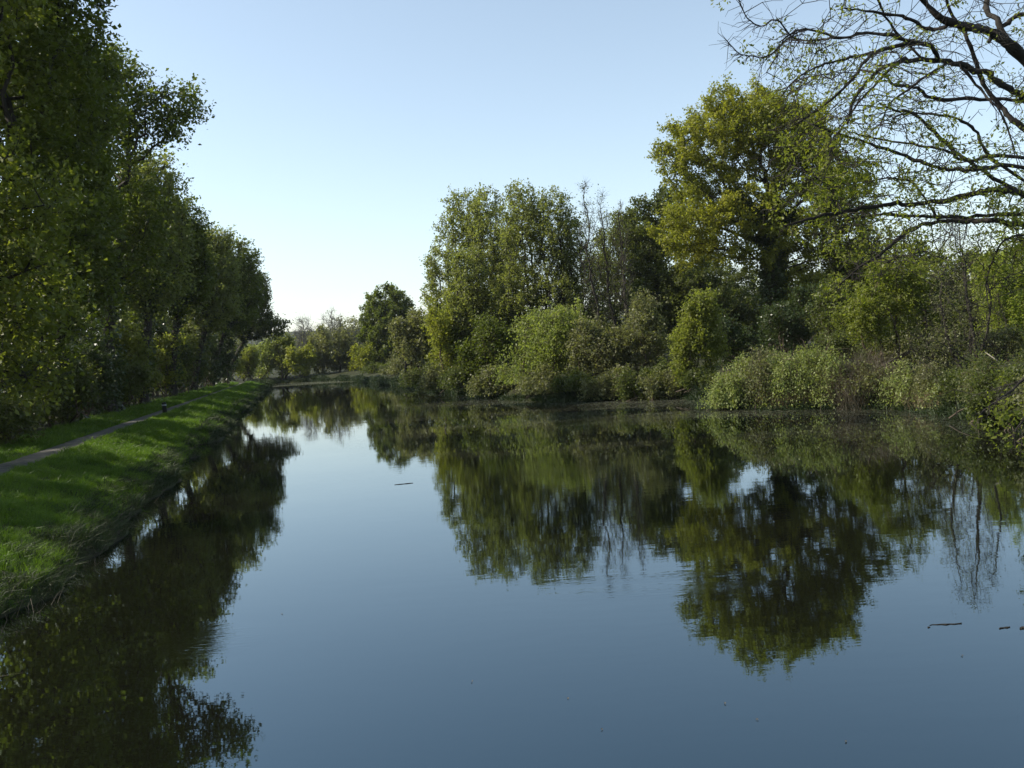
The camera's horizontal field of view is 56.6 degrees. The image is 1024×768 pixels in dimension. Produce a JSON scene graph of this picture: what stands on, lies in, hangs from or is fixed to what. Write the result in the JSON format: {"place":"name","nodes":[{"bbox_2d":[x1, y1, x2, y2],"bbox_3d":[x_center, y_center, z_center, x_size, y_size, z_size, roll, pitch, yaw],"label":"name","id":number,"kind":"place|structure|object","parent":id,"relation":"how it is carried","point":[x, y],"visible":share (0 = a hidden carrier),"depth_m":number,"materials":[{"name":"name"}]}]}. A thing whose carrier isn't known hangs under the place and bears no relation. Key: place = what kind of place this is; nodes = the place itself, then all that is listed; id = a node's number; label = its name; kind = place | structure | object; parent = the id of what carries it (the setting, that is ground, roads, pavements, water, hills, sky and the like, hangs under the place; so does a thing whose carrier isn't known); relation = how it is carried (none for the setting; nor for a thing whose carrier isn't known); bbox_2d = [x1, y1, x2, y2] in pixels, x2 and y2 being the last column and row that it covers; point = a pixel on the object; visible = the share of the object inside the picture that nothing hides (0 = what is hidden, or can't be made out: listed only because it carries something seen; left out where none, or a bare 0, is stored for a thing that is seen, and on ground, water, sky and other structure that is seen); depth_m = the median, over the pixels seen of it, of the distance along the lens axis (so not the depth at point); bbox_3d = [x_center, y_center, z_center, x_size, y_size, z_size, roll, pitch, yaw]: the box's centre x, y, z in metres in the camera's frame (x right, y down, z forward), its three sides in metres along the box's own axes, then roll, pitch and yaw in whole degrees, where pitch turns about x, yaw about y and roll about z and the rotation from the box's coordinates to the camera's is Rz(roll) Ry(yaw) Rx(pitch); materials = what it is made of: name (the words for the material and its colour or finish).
{"place":"outdoors","nodes":[
{"label":"outdoors","id":0,"kind":"place"},
{"bbox_2d":[0,383,240,473],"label":"path","id":1,"kind":"structure","parent":0,"point":[23,460],"depth_m":33.21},
{"bbox_2d":[0,381,1023,767],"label":"water","id":2,"kind":"structure","parent":0,"point":[292,575],"depth_m":12.18,"materials":[{"name":"blue liquid"}]},
{"bbox_2d":[791,335,912,409],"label":"dead reeds","id":3,"kind":"object","parent":2,"relation":"in","point":[851,398],"visible":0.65,"depth_m":37.23,"materials":[{"name":"brown plant"}]},
{"bbox_2d":[0,282,1023,617],"bbox_3d":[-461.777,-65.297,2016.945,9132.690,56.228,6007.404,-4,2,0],"label":"ground","id":4,"kind":"structure","parent":0,"point":[272,374],"depth_m":38.14,"materials":[{"name":"green plant"}]},
{"bbox_2d":[0,374,60,444],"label":"shrub","id":5,"kind":"object","parent":4,"relation":"on","point":[9,428],"visible":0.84,"depth_m":33.30,"materials":[{"name":"green plant"}]},
{"bbox_2d":[0,0,116,436],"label":"deciduous tree","id":6,"kind":"object","parent":4,"relation":"on","point":[25,314],"visible":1,"depth_m":26.58,"materials":[{"name":"green plant"}]},
{"bbox_2d":[23,349,104,426],"bbox_3d":[-20.955,0.313,43.661,4.173,3.852,5.818,-5,2,-22],"label":"shrub","id":7,"kind":"object","parent":4,"relation":"on","point":[87,392],"visible":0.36,"depth_m":43.40,"materials":[{"name":"green plant"}]},
{"bbox_2d":[0,0,131,441],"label":"deciduous tree","id":8,"kind":"object","parent":4,"relation":"on","point":[57,64],"visible":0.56,"depth_m":34.62,"materials":[{"name":"green plant"}]},
{"bbox_2d":[0,0,145,426],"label":"deciduous tree","id":9,"kind":"object","parent":4,"relation":"on","point":[99,183],"visible":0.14,"depth_m":44.66,"materials":[{"name":"green plant"}]},
{"bbox_2d":[0,465,184,675],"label":"dry twigs","id":10,"kind":"object","parent":4,"relation":"on","point":[79,560],"visible":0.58,"depth_m":15.69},
{"bbox_2d":[70,330,120,417],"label":"shrub","id":11,"kind":"object","parent":4,"relation":"on","point":[107,377],"visible":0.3,"depth_m":50.37,"materials":[{"name":"green plant"}]},
{"bbox_2d":[0,381,238,463],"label":"grass","id":12,"kind":"structure","parent":4,"relation":"on","point":[55,435],"depth_m":42.28,"materials":[{"name":"green plant"}]},
{"bbox_2d":[47,32,215,414],"bbox_3d":[-21.971,-9.068,54.783,11.009,23.150,8.137,-4,2,0],"label":"deciduous tree","id":13,"kind":"object","parent":4,"relation":"on","point":[149,227],"visible":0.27,"depth_m":54.37,"materials":[{"name":"green plant"}]},
{"bbox_2d":[0,381,268,612],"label":"grass","id":14,"kind":"structure","parent":4,"relation":"on","point":[191,413],"depth_m":24.50,"materials":[{"name":"green plant"}]},
{"bbox_2d":[0,384,271,614],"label":"rough growth","id":15,"kind":"object","parent":4,"relation":"on","point":[173,475],"visible":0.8,"depth_m":19.11,"materials":[{"name":"green plant"}]},
{"bbox_2d":[113,324,163,405],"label":"shrub","id":16,"kind":"object","parent":4,"relation":"on","point":[138,348],"visible":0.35,"depth_m":65.38,"materials":[{"name":"green plant"}]},
{"bbox_2d":[114,304,162,400],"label":"shrub","id":17,"kind":"object","parent":4,"relation":"on","point":[132,317],"visible":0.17,"depth_m":74.08,"materials":[{"name":"green plant"}]},
{"bbox_2d":[97,143,201,404],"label":"deciduous tree","id":18,"kind":"object","parent":4,"relation":"on","point":[169,182],"visible":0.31,"depth_m":66.39,"materials":[{"name":"green plant"}]},
{"bbox_2d":[152,329,188,397],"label":"shrub","id":19,"kind":"object","parent":4,"relation":"on","point":[163,350],"visible":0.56,"depth_m":80.46,"materials":[{"name":"green plant"}]},
{"bbox_2d":[162,324,205,392],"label":"shrub","id":20,"kind":"object","parent":4,"relation":"on","point":[190,349],"visible":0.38,"depth_m":89.72,"materials":[{"name":"green plant"}]},
{"bbox_2d":[153,189,224,396],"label":"deciduous tree","id":21,"kind":"object","parent":4,"relation":"on","point":[199,263],"visible":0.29,"depth_m":80.31,"materials":[{"name":"green plant"}]},
{"bbox_2d":[186,321,212,390],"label":"shrub","id":22,"kind":"object","parent":4,"relation":"on","point":[206,367],"visible":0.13,"depth_m":102.48,"materials":[{"name":"green plant"}]},
{"bbox_2d":[203,333,220,386],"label":"shrub","id":23,"kind":"object","parent":4,"relation":"on","point":[209,379],"visible":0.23,"depth_m":113.97,"materials":[{"name":"green plant"}]},
{"bbox_2d":[182,221,248,390],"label":"deciduous tree","id":24,"kind":"object","parent":4,"relation":"on","point":[220,308],"visible":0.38,"depth_m":97.00,"materials":[{"name":"green plant"}]},
{"bbox_2d":[213,327,237,383],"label":"shrub","id":25,"kind":"object","parent":4,"relation":"on","point":[230,345],"visible":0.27,"depth_m":129.88,"materials":[{"name":"green plant"}]},
{"bbox_2d":[202,233,268,385],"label":"deciduous tree","id":26,"kind":"object","parent":4,"relation":"on","point":[252,302],"visible":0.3,"depth_m":115.06,"materials":[{"name":"green plant"}]},
{"bbox_2d":[235,343,261,380],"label":"shrub","id":27,"kind":"object","parent":4,"relation":"on","point":[250,355],"visible":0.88,"depth_m":158.79,"materials":[{"name":"green plant"}]},
{"bbox_2d":[221,267,293,382],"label":"deciduous tree","id":28,"kind":"object","parent":4,"relation":"on","point":[268,324],"visible":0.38,"depth_m":133.20,"materials":[{"name":"green plant"}]},
{"bbox_2d":[244,337,279,378],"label":"shrub","id":29,"kind":"object","parent":4,"relation":"on","point":[266,354],"visible":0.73,"depth_m":167.19,"materials":[{"name":"green plant"}]},
{"bbox_2d":[269,332,300,378],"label":"shrub","id":30,"kind":"object","parent":4,"relation":"on","point":[288,340],"visible":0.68,"depth_m":167.69,"materials":[{"name":"green plant"}]},
{"bbox_2d":[282,341,319,378],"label":"shrub","id":31,"kind":"object","parent":4,"relation":"on","point":[303,361],"visible":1,"depth_m":165.70,"materials":[{"name":"green plant"}]},
{"bbox_2d":[292,314,315,348],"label":"bare tree","id":32,"kind":"object","parent":4,"relation":"on","point":[301,333],"visible":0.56,"depth_m":204.04,"materials":[{"name":"grey plant"}]},
{"bbox_2d":[305,323,333,374],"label":"shrub","id":33,"kind":"object","parent":4,"relation":"on","point":[321,341],"visible":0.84,"depth_m":168.78,"materials":[{"name":"green plant"}]},
{"bbox_2d":[245,373,401,386],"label":"undergrowth","id":34,"kind":"object","parent":4,"relation":"on","point":[325,378],"visible":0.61,"depth_m":151.18,"materials":[{"name":"green plant"}]},
{"bbox_2d":[324,327,357,371],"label":"shrub","id":35,"kind":"object","parent":4,"relation":"on","point":[339,359],"visible":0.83,"depth_m":168.41,"materials":[{"name":"green plant"}]},
{"bbox_2d":[344,341,378,370],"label":"shrub","id":36,"kind":"object","parent":4,"relation":"on","point":[362,357],"visible":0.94,"depth_m":165.50,"materials":[{"name":"green plant"}]},
{"bbox_2d":[355,281,416,365],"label":"domed tree","id":37,"kind":"object","parent":4,"relation":"on","point":[382,309],"visible":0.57,"depth_m":169.49,"materials":[{"name":"green plant"}]},
{"bbox_2d":[385,304,434,377],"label":"leaning shrub","id":38,"kind":"object","parent":4,"relation":"on","point":[414,351],"visible":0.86,"depth_m":103.09,"materials":[{"name":"green plant"}]},
{"bbox_2d":[398,360,446,387],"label":"shrub","id":39,"kind":"object","parent":4,"relation":"on","point":[410,380],"visible":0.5,"depth_m":90.72,"materials":[{"name":"green plant"}]},
{"bbox_2d":[414,359,467,392],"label":"shrub","id":40,"kind":"object","parent":4,"relation":"on","point":[428,381],"visible":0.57,"depth_m":79.05,"materials":[{"name":"green plant"}]},
{"bbox_2d":[419,289,478,372],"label":"shrub","id":41,"kind":"object","parent":4,"relation":"on","point":[443,352],"visible":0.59,"depth_m":80.53,"materials":[{"name":"green plant"}]},
{"bbox_2d":[418,183,484,372],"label":"alder tree","id":42,"kind":"object","parent":4,"relation":"on","point":[434,272],"visible":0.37,"depth_m":89.14,"materials":[{"name":"green plant"}]},
{"bbox_2d":[436,364,479,393],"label":"shrub","id":43,"kind":"object","parent":4,"relation":"on","point":[451,382],"visible":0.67,"depth_m":71.41,"materials":[{"name":"green plant"}]},
{"bbox_2d":[436,241,502,370],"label":"alder tree","id":44,"kind":"object","parent":4,"relation":"on","point":[462,298],"visible":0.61,"depth_m":81.36,"materials":[{"name":"green plant"}]},
{"bbox_2d":[451,310,524,382],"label":"shrub","id":45,"kind":"object","parent":4,"relation":"on","point":[482,354],"visible":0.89,"depth_m":70.58,"materials":[{"name":"green plant"}]},
{"bbox_2d":[458,182,517,365],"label":"alder tree","id":46,"kind":"object","parent":4,"relation":"on","point":[485,225],"visible":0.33,"depth_m":86.24,"materials":[{"name":"green plant"}]},
{"bbox_2d":[463,361,516,397],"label":"shrub","id":47,"kind":"object","parent":4,"relation":"on","point":[486,386],"visible":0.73,"depth_m":63.11,"materials":[{"name":"green plant"}]},
{"bbox_2d":[480,236,529,367],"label":"alder tree","id":48,"kind":"object","parent":4,"relation":"on","point":[491,310],"visible":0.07,"depth_m":86.75,"materials":[{"name":"green plant"}]},
{"bbox_2d":[486,177,556,363],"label":"alder tree","id":49,"kind":"object","parent":4,"relation":"on","point":[510,285],"visible":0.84,"depth_m":80.47,"materials":[{"name":"green plant"}]},
{"bbox_2d":[487,292,594,391],"bbox_3d":[2.287,-2.488,60.443,7.853,6.614,6.303,-4,2,-14],"label":"shrub","id":50,"kind":"object","parent":4,"relation":"on","point":[542,344],"visible":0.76,"depth_m":59.74,"materials":[{"name":"green plant"}]},
{"bbox_2d":[511,361,570,397],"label":"shrub","id":51,"kind":"object","parent":4,"relation":"on","point":[538,383],"visible":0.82,"depth_m":57.49,"materials":[{"name":"green plant"}]},
{"bbox_2d":[522,185,589,366],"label":"alder tree","id":52,"kind":"object","parent":4,"relation":"on","point":[553,234],"visible":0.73,"depth_m":79.51,"materials":[{"name":"green plant"}]},
{"bbox_2d":[547,366,598,392],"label":"shrub","id":53,"kind":"object","parent":4,"relation":"on","point":[573,380],"visible":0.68,"depth_m":54.93,"materials":[{"name":"green plant"}]},
{"bbox_2d":[546,208,617,358],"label":"alder tree","id":54,"kind":"object","parent":4,"relation":"on","point":[574,272],"visible":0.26,"depth_m":80.98,"materials":[{"name":"green plant"}]},
{"bbox_2d":[574,177,608,356],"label":"bare tree","id":55,"kind":"object","parent":4,"relation":"on","point":[590,275],"visible":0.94,"depth_m":71.56,"materials":[{"name":"brown plant"}]},
{"bbox_2d":[555,311,638,378],"bbox_3d":[5.169,-2.240,57.705,4.409,4.536,5.144,-6,3,-42],"label":"shrub","id":56,"kind":"object","parent":4,"relation":"on","point":[592,345],"visible":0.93,"depth_m":56.94,"materials":[{"name":"green plant"}]},
{"bbox_2d":[591,184,620,351],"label":"bare tree","id":57,"kind":"object","parent":4,"relation":"on","point":[608,278],"visible":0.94,"depth_m":71.79,"materials":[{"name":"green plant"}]},
{"bbox_2d":[577,361,636,400],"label":"shrub","id":58,"kind":"object","parent":4,"relation":"on","point":[604,384],"visible":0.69,"depth_m":53.40,"materials":[{"name":"green plant"}]},
{"bbox_2d":[578,206,649,346],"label":"deciduous tree","id":59,"kind":"object","parent":4,"relation":"on","point":[619,321],"visible":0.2,"depth_m":86.77,"materials":[{"name":"green plant"}]},
{"bbox_2d":[606,201,641,363],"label":"bare tree","id":60,"kind":"object","parent":4,"relation":"on","point":[624,294],"visible":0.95,"depth_m":69.42,"materials":[{"name":"brown plant"}]},
{"bbox_2d":[600,287,673,375],"bbox_3d":[7.798,-3.088,56.952,4.299,5.610,4.334,-3,2,25],"label":"shrub","id":61,"kind":"object","parent":4,"relation":"on","point":[642,318],"visible":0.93,"depth_m":56.41,"materials":[{"name":"green plant"}]},
{"bbox_2d":[609,362,668,401],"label":"shrub","id":62,"kind":"object","parent":4,"relation":"on","point":[626,381],"visible":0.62,"depth_m":51.90,"materials":[{"name":"green plant"}]},
{"bbox_2d":[612,184,696,351],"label":"deciduous tree","id":63,"kind":"object","parent":4,"relation":"on","point":[658,274],"visible":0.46,"depth_m":80.78,"materials":[{"name":"green plant"}]},
{"bbox_2d":[632,363,684,399],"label":"shrub","id":64,"kind":"object","parent":4,"relation":"on","point":[649,384],"visible":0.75,"depth_m":51.16,"materials":[{"name":"green plant"}]},
{"bbox_2d":[352,376,1023,429],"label":"undergrowth","id":65,"kind":"object","parent":4,"relation":"on","point":[945,408],"visible":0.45,"depth_m":40.17,"materials":[{"name":"green plant"}]},
{"bbox_2d":[661,282,731,387],"bbox_3d":[9.782,-2.498,50.445,3.482,5.721,3.267,-3,2,21],"label":"shrub","id":66,"kind":"object","parent":4,"relation":"on","point":[693,333],"visible":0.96,"depth_m":49.88,"materials":[{"name":"green plant"}]},
{"bbox_2d":[675,366,721,392],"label":"shrub","id":67,"kind":"object","parent":4,"relation":"on","point":[704,376],"visible":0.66,"depth_m":49.02,"materials":[{"name":"green plant"}]},
{"bbox_2d":[659,254,761,346],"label":"shrub","id":68,"kind":"object","parent":4,"relation":"on","point":[725,296],"visible":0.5,"depth_m":78.64,"materials":[{"name":"green plant"}]},
{"bbox_2d":[696,367,750,409],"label":"bramble","id":69,"kind":"object","parent":4,"relation":"on","point":[712,390],"visible":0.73,"depth_m":40.91,"materials":[{"name":"green plant"}]},
{"bbox_2d":[710,309,765,371],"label":"shrub","id":70,"kind":"object","parent":4,"relation":"on","point":[738,340],"visible":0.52,"depth_m":52.67,"materials":[{"name":"green plant"}]},
{"bbox_2d":[714,260,762,340],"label":"deciduous tree","id":71,"kind":"object","parent":4,"relation":"on","point":[752,284],"visible":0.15,"depth_m":90.93,"materials":[{"name":"green plant"}]},
{"bbox_2d":[712,347,766,409],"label":"bramble","id":72,"kind":"object","parent":4,"relation":"on","point":[736,367],"visible":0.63,"depth_m":40.69,"materials":[{"name":"green plant"}]},
{"bbox_2d":[729,337,785,408],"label":"bramble","id":73,"kind":"object","parent":4,"relation":"on","point":[756,364],"visible":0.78,"depth_m":39.94,"materials":[{"name":"green plant"}]},
{"bbox_2d":[644,66,887,353],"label":"great tree","id":74,"kind":"object","parent":4,"relation":"on","point":[726,126],"visible":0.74,"depth_m":67.24,"materials":[{"name":"green plant"}]},
{"bbox_2d":[748,340,795,407],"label":"bramble","id":75,"kind":"object","parent":4,"relation":"on","point":[768,360],"visible":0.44,"depth_m":39.79,"materials":[{"name":"green plant"}]},
{"bbox_2d":[754,280,829,357],"bbox_3d":[16.216,-3.467,54.215,5.053,4.996,4.400,-4,2,0],"label":"shrub","id":76,"kind":"object","parent":4,"relation":"on","point":[789,325],"visible":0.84,"depth_m":53.78,"materials":[{"name":"green plant"}]},
{"bbox_2d":[763,346,823,407],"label":"bramble","id":77,"kind":"object","parent":4,"relation":"on","point":[788,364],"visible":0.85,"depth_m":38.87,"materials":[{"name":"green plant"}]},
{"bbox_2d":[765,384,828,407],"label":"dry grass","id":78,"kind":"structure","parent":4,"relation":"on","point":[788,394],"depth_m":39.10,"materials":[{"name":"beige plant"}]},
{"bbox_2d":[783,332,834,406],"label":"bramble","id":79,"kind":"object","parent":4,"relation":"on","point":[805,349],"visible":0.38,"depth_m":38.95,"materials":[{"name":"green plant"}]},
{"bbox_2d":[791,327,858,409],"bbox_3d":[12.841,-0.540,38.495,2.602,3.718,3.738,-4,2,0],"label":"bramble","id":80,"kind":"object","parent":4,"relation":"on","point":[828,356],"visible":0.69,"depth_m":37.85,"materials":[{"name":"green plant"}]},
{"bbox_2d":[804,270,854,337],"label":"shrub","id":81,"kind":"object","parent":4,"relation":"on","point":[817,314],"visible":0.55,"depth_m":50.98,"materials":[{"name":"green plant"}]},
{"bbox_2d":[809,325,868,361],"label":"shrub","id":82,"kind":"object","parent":4,"relation":"on","point":[835,340],"visible":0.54,"depth_m":46.64,"materials":[{"name":"green plant"}]},
{"bbox_2d":[802,235,899,345],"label":"deciduous tree","id":83,"kind":"object","parent":4,"relation":"on","point":[843,269],"visible":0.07,"depth_m":68.85,"materials":[{"name":"green plant"}]},
{"bbox_2d":[710,0,1023,460],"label":"overhanging tree","id":84,"kind":"object","parent":4,"relation":"on","point":[1000,35],"visible":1,"depth_m":9.93,"materials":[{"name":"green plant"}]},
{"bbox_2d":[843,360,897,395],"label":"shrub","id":85,"kind":"object","parent":4,"relation":"on","point":[872,380],"visible":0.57,"depth_m":36.68,"materials":[{"name":"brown plant"}]},
{"bbox_2d":[861,350,924,408],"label":"bramble","id":86,"kind":"object","parent":4,"relation":"on","point":[898,381],"visible":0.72,"depth_m":35.67,"materials":[{"name":"green plant"}]},
{"bbox_2d":[822,219,967,369],"bbox_3d":[16.152,-3.702,40.016,5.867,6.893,3.479,-4,2,0],"label":"shrub","id":87,"kind":"object","parent":4,"relation":"on","point":[861,315],"visible":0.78,"depth_m":39.68,"materials":[{"name":"green plant"}]},
{"bbox_2d":[880,331,935,363],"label":"shrub","id":88,"kind":"object","parent":4,"relation":"on","point":[901,352],"visible":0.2,"depth_m":42.26,"materials":[{"name":"green plant"}]},
{"bbox_2d":[875,380,945,409],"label":"dry grass","id":89,"kind":"structure","parent":4,"relation":"on","point":[922,403],"depth_m":34.63,"materials":[{"name":"beige plant"}]},
{"bbox_2d":[880,233,957,339],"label":"deciduous tree","id":90,"kind":"object","parent":4,"relation":"on","point":[921,311],"visible":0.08,"depth_m":71.74,"materials":[{"name":"green plant"}]},
{"bbox_2d":[894,344,957,409],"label":"bramble","id":91,"kind":"object","parent":4,"relation":"on","point":[922,380],"visible":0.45,"depth_m":34.47,"materials":[{"name":"green plant"}]},
{"bbox_2d":[901,325,984,370],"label":"shrub","id":92,"kind":"object","parent":4,"relation":"on","point":[945,349],"visible":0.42,"depth_m":38.67,"materials":[{"name":"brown plant"}]},
{"bbox_2d":[894,203,1022,383],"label":"bare tree","id":93,"kind":"object","parent":4,"relation":"on","point":[971,339],"visible":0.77,"depth_m":33.38,"materials":[{"name":"brown plant"}]},
{"bbox_2d":[930,360,986,401],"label":"shrub","id":94,"kind":"object","parent":4,"relation":"on","point":[946,379],"visible":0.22,"depth_m":31.96,"materials":[{"name":"green plant"}]},
{"bbox_2d":[926,244,1004,340],"bbox_3d":[31.650,-6.037,65.035,6.066,6.858,8.676,-4,2,0],"label":"deciduous tree","id":95,"kind":"object","parent":4,"relation":"on","point":[951,270],"visible":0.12,"depth_m":64.61,"materials":[{"name":"green plant"}]},
{"bbox_2d":[944,344,1023,423],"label":"shrub","id":96,"kind":"object","parent":4,"relation":"on","point":[981,366],"visible":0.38,"depth_m":29.09,"materials":[{"name":"green plant"}]},
{"bbox_2d":[960,371,1015,429],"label":"shrub","id":97,"kind":"object","parent":4,"relation":"on","point":[973,404],"visible":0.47,"depth_m":27.65,"materials":[{"name":"green plant"}]},
{"bbox_2d":[967,227,1023,357],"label":"shrub","id":98,"kind":"object","parent":4,"relation":"on","point":[1007,303],"visible":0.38,"depth_m":41.93,"materials":[{"name":"green plant"}]},
{"bbox_2d":[976,322,1023,361],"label":"shrub","id":99,"kind":"object","parent":4,"relation":"on","point":[1013,348],"visible":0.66,"depth_m":39.37,"materials":[{"name":"green plant"}]},
{"bbox_2d":[986,359,1023,430],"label":"shrub","id":100,"kind":"object","parent":4,"relation":"on","point":[1009,374],"visible":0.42,"depth_m":26.70,"materials":[{"name":"green plant"}]},
{"bbox_2d":[1,0,1023,341],"label":"sky","id":101,"kind":"structure","parent":0,"point":[334,140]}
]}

